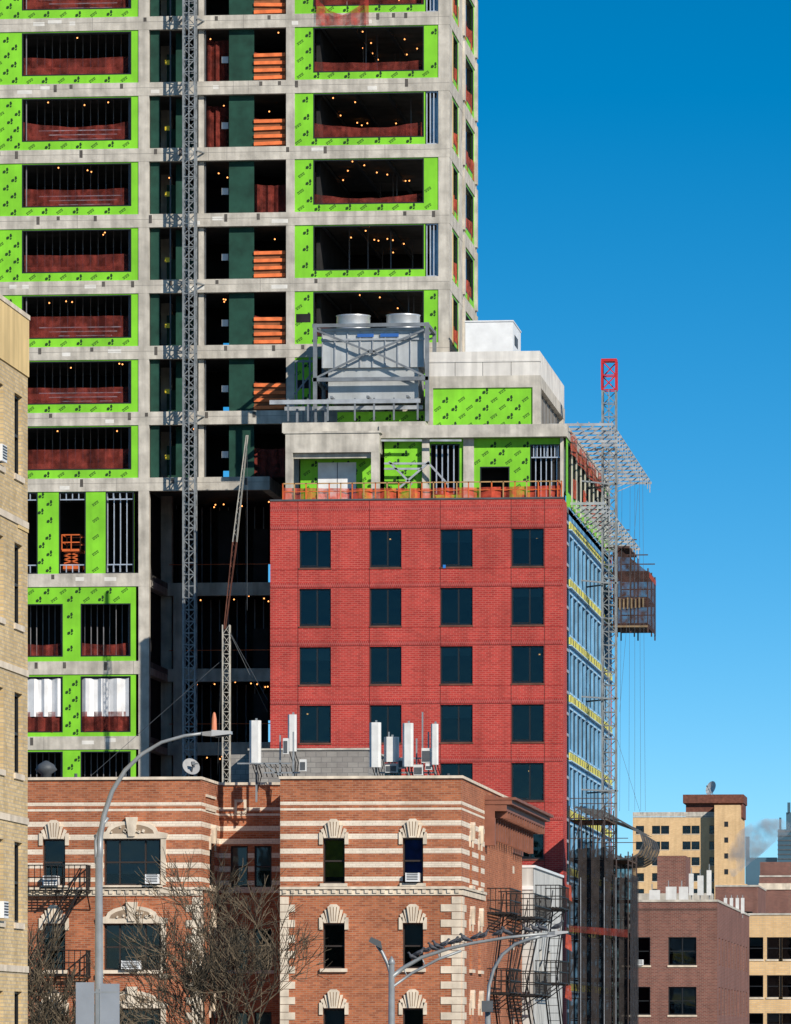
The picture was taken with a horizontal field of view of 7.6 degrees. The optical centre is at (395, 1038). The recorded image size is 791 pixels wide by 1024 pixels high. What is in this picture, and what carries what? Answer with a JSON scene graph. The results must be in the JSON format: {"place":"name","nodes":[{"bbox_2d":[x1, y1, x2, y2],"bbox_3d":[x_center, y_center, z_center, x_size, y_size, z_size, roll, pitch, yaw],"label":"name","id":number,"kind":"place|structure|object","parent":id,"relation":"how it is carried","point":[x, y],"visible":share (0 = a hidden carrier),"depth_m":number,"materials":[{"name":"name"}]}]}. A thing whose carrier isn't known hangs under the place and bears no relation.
{"place":"outdoors","nodes":[
{"label":"outdoors","id":0,"kind":"place"},
{"bbox_2d":[15,400,15,1023],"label":"window glass","id":1,"kind":"object","parent":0,"point":[15,697],"visible":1,"depth_m":129.36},
{"bbox_2d":[223,0,790,857],"label":"sky","id":2,"kind":"structure","parent":0,"point":[634,186],"materials":[{"name":"blue"}]},
{"bbox_2d":[522,868,561,1023],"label":"rendered walls","id":3,"kind":"structure","parent":0,"point":[533,877],"depth_m":246.96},
{"bbox_2d":[522,886,532,889],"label":"string course","id":4,"kind":"object","parent":3,"relation":"attached to","point":[527,887],"visible":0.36,"depth_m":242.77,"materials":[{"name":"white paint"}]},
{"bbox_2d":[522,865,563,877],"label":"parapet coping","id":5,"kind":"object","parent":3,"relation":"on","point":[543,869],"visible":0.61,"depth_m":247.00,"materials":[{"name":"white paint"}]},
{"bbox_2d":[535,885,568,1023],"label":"fire escape","id":6,"kind":"object","parent":3,"relation":"attached to","point":[559,962],"visible":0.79,"depth_m":245.62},
{"bbox_2d":[633,794,746,899],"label":"tan brick tower block","id":7,"kind":"structure","parent":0,"point":[706,831],"depth_m":1090.19,"materials":[{"name":"beige brick"}]},
{"bbox_2d":[636,826,712,893],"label":"window glass","id":8,"kind":"structure","parent":7,"relation":"in","point":[655,829],"depth_m":1090.98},
{"bbox_2d":[636,826,713,896],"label":"window frames","id":9,"kind":"structure","parent":7,"relation":"in","point":[686,845],"depth_m":1090.18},
{"bbox_2d":[706,781,715,793],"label":"satellite dish","id":10,"kind":"object","parent":7,"relation":"on","point":[710,787],"visible":1,"depth_m":1091.96,"materials":[{"name":"metal"}]},
{"bbox_2d":[724,822,727,873],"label":"stair windows","id":11,"kind":"structure","parent":7,"relation":"in","point":[725,823],"depth_m":1086.46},
{"bbox_2d":[745,802,790,884],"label":"distant glass tower","id":12,"kind":"structure","parent":0,"point":[752,869],"depth_m":2202.34,"materials":[{"name":"glass"}]},
{"bbox_3d":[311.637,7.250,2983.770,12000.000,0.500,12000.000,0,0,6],"label":"ground surface","id":13,"kind":"structure","parent":0,"visible":0},
{"bbox_2d":[0,359,27,1023],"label":"brick walls","id":14,"kind":"structure","parent":13,"relation":"on","point":[13,651],"depth_m":128.27,"materials":[{"name":"brick"}]},
{"bbox_2d":[0,444,8,918],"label":"air conditioner","id":15,"kind":"object","parent":14,"relation":"attached to","point":[2,904],"visible":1,"depth_m":126.11,"materials":[{"name":"white paint"}]},
{"bbox_2d":[3,445,8,915],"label":"air conditioner grille","id":16,"kind":"object","parent":15,"relation":"attached to","point":[4,902],"visible":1,"depth_m":126.37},
{"bbox_2d":[0,464,24,928],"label":"stone sills","id":17,"kind":"structure","parent":14,"relation":"attached to","point":[19,627],"depth_m":128.41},
{"bbox_2d":[0,299,28,376],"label":"parapet band","id":18,"kind":"object","parent":14,"relation":"attached to","point":[14,338],"visible":1,"depth_m":128.22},
{"bbox_2d":[0,508,28,972],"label":"stone bands","id":19,"kind":"object","parent":14,"relation":"attached to","point":[23,672],"visible":1,"depth_m":128.22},
{"bbox_2d":[0,294,29,319],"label":"coping","id":20,"kind":"object","parent":14,"relation":"on","point":[14,306],"visible":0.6,"depth_m":128.10,"materials":[{"name":"beige stone"}]},
{"bbox_2d":[15,396,17,1023],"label":"window frames","id":21,"kind":"structure","parent":14,"relation":"attached to","point":[16,695],"depth_m":129.37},
{"bbox_2d":[18,524,28,532],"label":"rendered panel","id":22,"kind":"object","parent":14,"relation":"attached to","point":[23,528],"visible":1,"depth_m":129.43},
{"bbox_2d":[28,914,128,1023],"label":"street tree","id":23,"kind":"object","parent":13,"relation":"on","point":[40,1016],"visible":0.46,"depth_m":151.53,"materials":[{"name":"brown plant"}]},
{"bbox_2d":[76,982,119,1023],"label":"traffic sign","id":24,"kind":"object","parent":13,"relation":"on","point":[107,1003],"visible":1,"depth_m":100.08,"materials":[{"name":"metal"}]},
{"bbox_2d":[94,712,231,1023],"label":"street lamp","id":25,"kind":"object","parent":13,"relation":"on","point":[104,819],"visible":1,"depth_m":101.01,"materials":[{"name":"metal"}]},
{"bbox_2d":[92,435,267,781],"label":"construction crane","id":26,"kind":"object","parent":13,"relation":"on","point":[229,651],"visible":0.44,"depth_m":306.18,"materials":[{"name":"metal"}]},
{"bbox_2d":[180,0,204,776],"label":"construction hoist mast","id":27,"kind":"object","parent":13,"relation":"on","point":[184,378],"visible":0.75,"depth_m":313.51,"materials":[{"name":"metal"}]},
{"bbox_2d":[75,847,332,1023],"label":"street tree","id":28,"kind":"object","parent":13,"relation":"on","point":[202,978],"visible":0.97,"depth_m":198.07,"materials":[{"name":"brown plant"}]},
{"bbox_2d":[0,0,477,781],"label":"rise tower under construction","id":29,"kind":"structure","parent":13,"relation":"on","point":[338,160],"depth_m":315.74,"materials":[{"name":"concrete"}]},
{"bbox_2d":[61,534,84,572],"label":"scissor lift","id":30,"kind":"object","parent":29,"relation":"on","point":[67,551],"visible":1,"depth_m":316.06,"materials":[{"name":"orange paint"}]},
{"bbox_2d":[28,778,512,1023],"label":"brick walls","id":31,"kind":"structure","parent":13,"relation":"on","point":[361,985],"depth_m":215.94,"materials":[{"name":"brick"}]},
{"bbox_2d":[28,864,90,1023],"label":"fire escape","id":32,"kind":"object","parent":31,"relation":"attached to","point":[87,890],"visible":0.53,"depth_m":215.54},
{"bbox_2d":[43,873,419,968],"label":"air conditioner","id":33,"kind":"object","parent":31,"relation":"attached to","point":[406,880],"visible":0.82,"depth_m":215.82,"materials":[{"name":"white paint"}]},
{"bbox_2d":[44,872,417,967],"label":"air conditioner grille","id":34,"kind":"object","parent":33,"relation":"attached to","point":[156,881],"visible":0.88,"depth_m":215.85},
{"bbox_2d":[44,838,422,1023],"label":"window frames","id":35,"kind":"structure","parent":31,"relation":"attached to","point":[232,866],"depth_m":216.29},
{"bbox_2d":[45,840,421,1023],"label":"window glass","id":36,"kind":"object","parent":35,"relation":"in","point":[135,851],"visible":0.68,"depth_m":216.36,"materials":[{"name":"glass"}]},
{"bbox_2d":[28,801,484,886],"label":"cream brick bands","id":37,"kind":"object","parent":31,"relation":"attached to","point":[296,836],"visible":0.91,"depth_m":215.92,"materials":[{"name":"brick"}]},
{"bbox_2d":[28,886,486,900],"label":"belt course","id":38,"kind":"object","parent":31,"relation":"attached to","point":[112,891],"visible":0.84,"depth_m":215.49,"materials":[{"name":"beige stone"}]},
{"bbox_2d":[39,794,483,1023],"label":"stone lintels","id":39,"kind":"object","parent":31,"relation":"attached to","point":[131,823],"visible":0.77,"depth_m":215.99,"materials":[{"name":"stone"}]},
{"bbox_2d":[41,883,483,973],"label":"stone sills","id":40,"kind":"structure","parent":31,"relation":"attached to","point":[268,888],"depth_m":216.08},
{"bbox_2d":[50,821,483,1005],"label":"lintel carving","id":41,"kind":"object","parent":31,"relation":"attached to","point":[119,830],"visible":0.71,"depth_m":216.03},
{"bbox_2d":[28,775,506,796],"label":"parapet coping","id":42,"kind":"object","parent":31,"relation":"on","point":[269,783],"visible":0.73,"depth_m":216.04,"materials":[{"name":"beige stone"}]},
{"bbox_2d":[237,712,433,780],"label":"antenna equipment rack","id":43,"kind":"object","parent":42,"relation":"on","point":[425,757],"visible":0.88,"depth_m":217.93,"materials":[{"name":"metal"}]},
{"bbox_2d":[249,718,261,801],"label":"cellular antenna","id":44,"kind":"object","parent":43,"relation":"attached to","point":[255,741],"visible":1,"depth_m":218.55,"materials":[{"name":"grey paint"}]},
{"bbox_2d":[288,712,298,775],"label":"cellular antenna","id":45,"kind":"object","parent":31,"relation":"attached to","point":[292,722],"visible":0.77,"depth_m":218.95,"materials":[{"name":"grey paint"}]},
{"bbox_2d":[186,896,466,1023],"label":"stone quoins","id":46,"kind":"object","parent":31,"relation":"attached to","point":[454,1015],"visible":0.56,"depth_m":215.35,"materials":[{"name":"stone"}]},
{"bbox_2d":[487,888,520,1023],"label":"fire escape","id":47,"kind":"object","parent":31,"relation":"attached to","point":[501,914],"visible":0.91,"depth_m":226.92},
{"bbox_2d":[506,893,550,1023],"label":"fire escape","id":48,"kind":"object","parent":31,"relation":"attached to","point":[535,918],"visible":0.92,"depth_m":237.18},
{"bbox_2d":[270,320,613,1023],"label":"red brick apartment block","id":49,"kind":"structure","parent":13,"relation":"on","point":[471,627],"depth_m":304.93,"materials":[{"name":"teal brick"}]},
{"bbox_2d":[269,313,436,422],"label":"rooftop cooling tower","id":50,"kind":"structure","parent":49,"relation":"on","point":[363,363],"depth_m":309.40,"materials":[{"name":"metal"}]},
{"bbox_2d":[301,530,542,857],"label":"window glass","id":51,"kind":"structure","parent":49,"relation":"in","point":[449,539],"depth_m":304.51,"materials":[{"name":"glass"}]},
{"bbox_2d":[282,480,564,499],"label":"roof edge safety fence","id":52,"kind":"object","parent":49,"relation":"on","point":[410,492],"visible":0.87,"depth_m":304.99,"materials":[{"name":"orange paint"}]},
{"bbox_2d":[300,529,605,922],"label":"window frames","id":53,"kind":"structure","parent":49,"relation":"in","point":[452,565],"depth_m":304.81,"materials":[{"name":"metal"}]},
{"bbox_2d":[570,501,639,558],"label":"cantilevered steel outriggers","id":54,"kind":"object","parent":49,"relation":"attached to","point":[611,520],"visible":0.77,"depth_m":319.26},
{"bbox_2d":[604,529,655,640],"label":"netted loading platform","id":55,"kind":"structure","parent":54,"relation":"hanging from","point":[640,608],"depth_m":333.41,"materials":[{"name":"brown metal"}]},
{"bbox_2d":[563,422,651,493],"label":"cantilevered steel outriggers","id":56,"kind":"object","parent":49,"relation":"attached to","point":[583,456],"visible":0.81,"depth_m":319.99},
{"bbox_2d":[574,805,659,867],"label":"debris catch fan","id":57,"kind":"object","parent":49,"relation":"attached to","point":[648,853],"visible":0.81,"depth_m":318.79},
{"bbox_2d":[369,931,567,1023],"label":"street lamp","id":58,"kind":"object","parent":13,"relation":"on","point":[392,972],"visible":1,"depth_m":150.73,"materials":[{"name":"metal"}]},
{"bbox_2d":[408,952,417,959],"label":"pigeon","id":59,"kind":"object","parent":58,"relation":"on","point":[411,956],"visible":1,"depth_m":150.73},
{"bbox_2d":[412,947,424,956],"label":"pigeon","id":60,"kind":"object","parent":58,"relation":"on","point":[418,952],"visible":1,"depth_m":150.72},
{"bbox_2d":[423,944,432,952],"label":"pigeon","id":61,"kind":"object","parent":58,"relation":"on","point":[427,949],"visible":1,"depth_m":150.69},
{"bbox_2d":[427,942,439,951],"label":"pigeon","id":62,"kind":"object","parent":58,"relation":"on","point":[432,947],"visible":1,"depth_m":150.68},
{"bbox_2d":[431,940,443,950],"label":"pigeon","id":63,"kind":"object","parent":58,"relation":"on","point":[436,945],"visible":1,"depth_m":150.66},
{"bbox_2d":[440,938,450,947],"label":"pigeon","id":64,"kind":"object","parent":58,"relation":"on","point":[444,943],"visible":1,"depth_m":150.64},
{"bbox_2d":[448,936,459,944],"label":"pigeon","id":65,"kind":"object","parent":58,"relation":"on","point":[453,941],"visible":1,"depth_m":150.62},
{"bbox_2d":[455,935,464,944],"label":"pigeon","id":66,"kind":"object","parent":58,"relation":"on","point":[459,940],"visible":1,"depth_m":150.60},
{"bbox_2d":[459,933,472,941],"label":"pigeon","id":67,"kind":"object","parent":58,"relation":"on","point":[465,938],"visible":1,"depth_m":150.59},
{"bbox_2d":[470,931,481,940],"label":"pigeon","id":68,"kind":"object","parent":58,"relation":"on","point":[475,936],"visible":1,"depth_m":150.57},
{"bbox_2d":[478,929,488,939],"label":"pigeon","id":69,"kind":"object","parent":58,"relation":"on","point":[482,935],"visible":1,"depth_m":150.54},
{"bbox_2d":[491,927,504,936],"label":"pigeon","id":70,"kind":"object","parent":58,"relation":"on","point":[498,932],"visible":1,"depth_m":150.50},
{"bbox_2d":[500,926,512,935],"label":"pigeon","id":71,"kind":"object","parent":58,"relation":"on","point":[506,931],"visible":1,"depth_m":150.48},
{"bbox_2d":[522,925,533,932],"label":"pigeon","id":72,"kind":"object","parent":58,"relation":"on","point":[526,929],"visible":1,"depth_m":150.43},
{"bbox_2d":[530,924,541,932],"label":"pigeon","id":73,"kind":"object","parent":58,"relation":"on","point":[534,928],"visible":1,"depth_m":150.41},
{"bbox_2d":[536,923,548,930],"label":"pigeon","id":74,"kind":"object","parent":58,"relation":"on","point":[541,928],"visible":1,"depth_m":150.39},
{"bbox_2d":[550,920,563,930],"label":"pigeon","id":75,"kind":"object","parent":58,"relation":"on","point":[557,926],"visible":1,"depth_m":150.35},
{"bbox_2d":[513,853,521,1023],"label":"brick walls","id":76,"kind":"structure","parent":13,"relation":"on","point":[517,874],"depth_m":240.57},
{"bbox_2d":[485,795,553,855],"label":"bracketed cornice","id":77,"kind":"structure","parent":76,"relation":"attached to","point":[515,823],"depth_m":229.95,"materials":[{"name":"brown metal"}]},
{"bbox_2d":[565,798,638,1023],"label":"netted scaffold","id":78,"kind":"object","parent":13,"relation":"on","point":[602,943],"visible":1,"depth_m":296.44,"materials":[{"name":"dark mesh netting"},{"name":"steel"}]},
{"bbox_2d":[581,358,644,853],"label":"construction hoist mast","id":79,"kind":"object","parent":13,"relation":"on","point":[602,699],"visible":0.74,"depth_m":319.17,"materials":[{"name":"metal"}]},
{"bbox_2d":[639,902,748,1023],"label":"walls","id":80,"kind":"structure","parent":13,"relation":"on","point":[717,977],"depth_m":370.30,"materials":[{"name":"brown brick"}]},
{"bbox_2d":[639,937,695,1014],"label":"window frames","id":81,"kind":"structure","parent":80,"relation":"attached to","point":[669,951],"depth_m":370.31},
{"bbox_2d":[639,938,694,1013],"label":"window glass","id":82,"kind":"object","parent":81,"relation":"in","point":[676,958],"visible":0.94,"depth_m":370.33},
{"bbox_2d":[639,965,696,1016],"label":"sills","id":83,"kind":"structure","parent":80,"relation":"attached to","point":[671,966],"depth_m":370.12,"materials":[{"name":"beige stone"}]},
{"bbox_2d":[639,908,716,910],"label":"brick band","id":84,"kind":"object","parent":80,"relation":"attached to","point":[677,909],"visible":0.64,"depth_m":370.16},
{"bbox_2d":[639,900,749,916],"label":"coping","id":85,"kind":"object","parent":80,"relation":"on","point":[732,907],"visible":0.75,"depth_m":370.23,"materials":[{"name":"concrete"}]},
{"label":"roof","id":86,"kind":"object","parent":80,"relation":"attached to","visible":0},
{"bbox_2d":[657,856,690,892],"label":"rooftop bulkhead","id":87,"kind":"object","parent":86,"relation":"on","point":[674,871],"visible":0.57,"depth_m":380.24,"materials":[{"name":"brown brick"}]},
{"bbox_2d":[639,893,712,899],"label":"concrete blocks","id":88,"kind":"object","parent":86,"relation":"on","point":[645,896],"visible":0.14,"depth_m":378.17,"materials":[{"name":"concrete"}]},
{"bbox_2d":[649,870,743,913],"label":"rooftop antennas","id":89,"kind":"object","parent":86,"relation":"on","point":[671,893],"visible":0.78,"depth_m":375.16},
{"bbox_2d":[652,864,742,917],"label":"antenna posts","id":90,"kind":"object","parent":86,"relation":"on","point":[700,895],"visible":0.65,"depth_m":375.45,"materials":[{"name":"metal"}]},
{"bbox_2d":[715,887,765,912],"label":"walls","id":91,"kind":"structure","parent":13,"relation":"on","point":[754,899],"depth_m":479.74,"materials":[{"name":"brown brick"}]},
{"bbox_2d":[715,885,765,890],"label":"coping","id":92,"kind":"object","parent":91,"relation":"on","point":[759,886],"visible":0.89,"depth_m":479.70,"materials":[{"name":"stone"}]},
{"bbox_2d":[749,915,790,1023],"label":"walls","id":93,"kind":"structure","parent":13,"relation":"on","point":[764,926],"depth_m":429.53,"materials":[{"name":"beige brick"}]},
{"bbox_2d":[748,913,790,914],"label":"coping","id":94,"kind":"object","parent":93,"relation":"on","point":[769,913],"visible":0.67,"depth_m":429.45,"materials":[{"name":"concrete"}]},
{"bbox_2d":[749,937,790,1023],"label":"window frames","id":95,"kind":"structure","parent":93,"relation":"attached to","point":[779,948],"depth_m":429.60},
{"bbox_2d":[749,938,790,1023],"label":"window glass","id":96,"kind":"object","parent":95,"relation":"in","point":[757,980],"visible":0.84,"depth_m":429.65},
{"bbox_2d":[749,959,790,998],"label":"sills","id":97,"kind":"structure","parent":93,"relation":"attached to","point":[770,960],"depth_m":429.44,"materials":[{"name":"beige stone"}]},
{"bbox_2d":[759,877,790,912],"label":"walls","id":98,"kind":"structure","parent":13,"relation":"on","point":[778,901],"depth_m":559.28,"materials":[{"name":"brown brick"}]},
{"bbox_2d":[759,883,790,889],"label":"white band","id":99,"kind":"object","parent":98,"relation":"attached to","point":[776,886],"visible":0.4,"depth_m":559.20,"materials":[{"name":"beige stone"}]},
{"bbox_2d":[759,875,790,876],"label":"coping","id":100,"kind":"object","parent":98,"relation":"on","point":[774,875],"visible":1,"depth_m":559.25,"materials":[{"name":"stone"}]},
{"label":"roof","id":101,"kind":"object","parent":98,"relation":"attached to","visible":0},
{"bbox_2d":[760,862,790,874],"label":"bulkhead","id":102,"kind":"object","parent":101,"relation":"on","point":[775,868],"visible":0.67,"depth_m":562.30,"materials":[{"name":"brown brick"}]},
{"bbox_3d":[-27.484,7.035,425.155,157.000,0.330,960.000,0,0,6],"label":"pavement","id":103,"kind":"structure","parent":0,"visible":0},
{"bbox_2d":[482,934,560,1023],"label":"street lamp","id":104,"kind":"object","parent":103,"relation":"on","point":[487,1006],"visible":0.91,"depth_m":172.56,"materials":[{"name":"metal"}]},
{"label":"roof","id":105,"kind":"object","parent":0,"visible":0},
{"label":"roof","id":106,"kind":"object","parent":105,"relation":"attached to","visible":0},
{"bbox_2d":[35,761,56,776],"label":"roof vent","id":107,"kind":"object","parent":106,"relation":"on","point":[45,768],"visible":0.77,"depth_m":222.33,"materials":[{"name":"metal"}]},
{"bbox_2d":[183,758,199,776],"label":"satellite dish","id":108,"kind":"object","parent":106,"relation":"on","point":[191,766],"visible":0.98,"depth_m":220.95,"materials":[{"name":"metal"}]},
{"bbox_2d":[231,750,384,781],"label":"cinder block bulkhead","id":109,"kind":"object","parent":106,"relation":"on","point":[338,762],"visible":0.25,"depth_m":223.55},
{"bbox_2d":[248,748,383,756],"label":"bulkhead coping","id":110,"kind":"object","parent":109,"relation":"on","point":[321,749],"visible":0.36,"depth_m":223.45,"materials":[{"name":"concrete"}]},
{"bbox_2d":[370,720,380,775],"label":"cellular antenna","id":111,"kind":"object","parent":106,"relation":"on","point":[375,744],"visible":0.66,"depth_m":217.07,"materials":[{"name":"grey paint"}]},
{"bbox_2d":[384,735,398,775],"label":"cellular antenna","id":112,"kind":"object","parent":106,"relation":"on","point":[391,749],"visible":0.81,"depth_m":217.56,"materials":[{"name":"grey paint"}]},
{"bbox_2d":[403,721,413,775],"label":"cellular antenna","id":113,"kind":"object","parent":106,"relation":"on","point":[408,744],"visible":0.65,"depth_m":216.96,"materials":[{"name":"grey paint"}]},
{"bbox_2d":[431,722,440,774],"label":"cellular antenna","id":114,"kind":"object","parent":106,"relation":"on","point":[434,744],"visible":0.69,"depth_m":217.41,"materials":[{"name":"grey paint"}]}
]}

